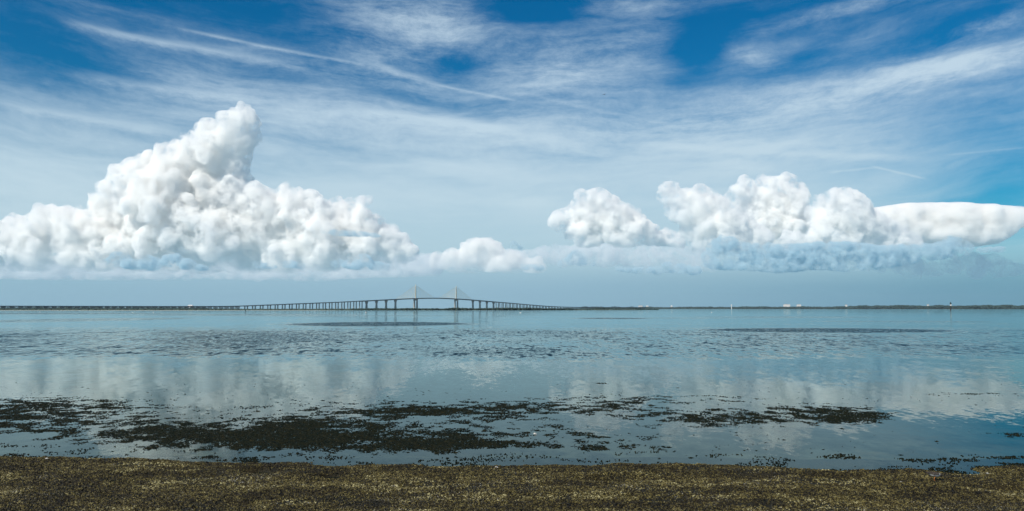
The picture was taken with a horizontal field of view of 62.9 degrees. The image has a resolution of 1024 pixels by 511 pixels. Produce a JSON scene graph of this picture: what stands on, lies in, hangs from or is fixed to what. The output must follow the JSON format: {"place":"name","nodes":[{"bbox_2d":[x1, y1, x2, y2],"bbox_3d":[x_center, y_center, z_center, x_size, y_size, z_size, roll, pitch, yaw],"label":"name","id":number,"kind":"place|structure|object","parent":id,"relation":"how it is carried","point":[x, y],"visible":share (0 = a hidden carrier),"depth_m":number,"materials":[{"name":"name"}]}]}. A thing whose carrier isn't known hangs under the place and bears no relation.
{"place":"outdoors","nodes":[
{"label":"outdoors","id":0,"kind":"place"},
{"bbox_2d":[0,309,1023,431],"bbox_3d":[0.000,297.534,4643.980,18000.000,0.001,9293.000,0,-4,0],"label":"sea water","id":1,"kind":"structure","parent":0,"point":[901,362],"depth_m":35.45,"materials":[{"name":"blue liquid"}]},
{"bbox_2d":[0,285,645,308],"bbox_3d":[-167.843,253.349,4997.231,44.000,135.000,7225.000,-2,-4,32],"label":"bridge","id":2,"kind":"structure","parent":1,"relation":"in","point":[209,307],"depth_m":3945.61,"materials":[{"name":"concrete"}]},
{"bbox_2d":[0,443,1023,473],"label":"loose weed","id":3,"kind":"object","parent":1,"relation":"on","point":[774,464],"visible":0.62,"depth_m":13.33,"materials":[{"name":"brown plant"}]},
{"bbox_2d":[0,432,1023,459],"bbox_3d":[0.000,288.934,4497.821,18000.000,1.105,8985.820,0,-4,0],"label":"sea bed","id":4,"kind":"object","parent":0,"point":[884,445],"depth_m":15.51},
{"bbox_2d":[0,382,1023,460],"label":"seagrass","id":5,"kind":"object","parent":4,"relation":"on","point":[328,439],"visible":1,"depth_m":16.64},
{"bbox_2d":[0,454,1023,510],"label":"beach","id":6,"kind":"structure","parent":0,"point":[859,464],"depth_m":12.12,"materials":[{"name":"brown sand"}]},
{"bbox_2d":[0,456,1023,510],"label":"wrack","id":7,"kind":"object","parent":6,"relation":"on","point":[859,500],"visible":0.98,"depth_m":10.80,"materials":[{"name":"brown plant"}]},
{"bbox_2d":[0,462,1023,510],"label":"shell grit","id":8,"kind":"object","parent":6,"relation":"on","point":[758,483],"visible":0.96,"depth_m":10.51,"materials":[{"name":"beige gravel"}]},
{"bbox_2d":[925,471,943,480],"bbox_3d":[5.754,3.006,11.383,0.284,0.133,0.074,1,-4,-9],"label":"shorebird","id":9,"kind":"object","parent":6,"relation":"on","point":[934,474],"visible":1,"depth_m":11.36,"materials":[{"name":"grey"}]},
{"bbox_2d":[0,0,1023,308],"label":"sky","id":10,"kind":"structure","parent":0,"point":[736,153],"materials":[{"name":"blue"}]},
{"bbox_3d":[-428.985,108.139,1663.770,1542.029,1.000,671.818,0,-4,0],"label":"marsh ground","id":11,"kind":"structure","parent":0,"visible":0},
{"bbox_2d":[0,308,658,309],"bbox_3d":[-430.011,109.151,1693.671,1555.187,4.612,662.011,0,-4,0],"label":"marsh grass","id":12,"kind":"structure","parent":11,"relation":"on","point":[255,309],"depth_m":1373.32,"materials":[{"name":"green plant"}]},
{"bbox_2d":[349,307,643,309],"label":"mangrove trees","id":13,"kind":"object","parent":11,"relation":"on","point":[462,308],"visible":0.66,"depth_m":1396.07,"materials":[{"name":"green plant"}]},
{"bbox_3d":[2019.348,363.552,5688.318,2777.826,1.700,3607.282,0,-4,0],"label":"far shore ground","id":14,"kind":"structure","parent":0,"visible":0},
{"bbox_2d":[583,306,849,308],"bbox_3d":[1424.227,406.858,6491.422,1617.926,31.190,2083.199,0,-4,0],"label":"shore woods","id":15,"kind":"object","parent":14,"relation":"on","point":[796,307],"visible":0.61,"depth_m":6127.22,"materials":[{"name":"green plant"}]},
{"bbox_2d":[849,304,1023,308],"bbox_3d":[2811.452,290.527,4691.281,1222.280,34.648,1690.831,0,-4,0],"label":"shore woods","id":16,"kind":"object","parent":14,"relation":"on","point":[1007,306],"visible":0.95,"depth_m":4825.04,"materials":[{"name":"green plant"}]},
{"bbox_3d":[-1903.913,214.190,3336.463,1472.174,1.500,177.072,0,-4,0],"label":"far shore ground","id":17,"kind":"structure","parent":0,"visible":0},
{"bbox_2d":[0,307,206,308],"bbox_3d":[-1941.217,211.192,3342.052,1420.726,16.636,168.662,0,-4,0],"label":"shore woods","id":18,"kind":"object","parent":17,"relation":"on","point":[93,308],"visible":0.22,"depth_m":3306.09,"materials":[{"name":"green plant"}]}
]}

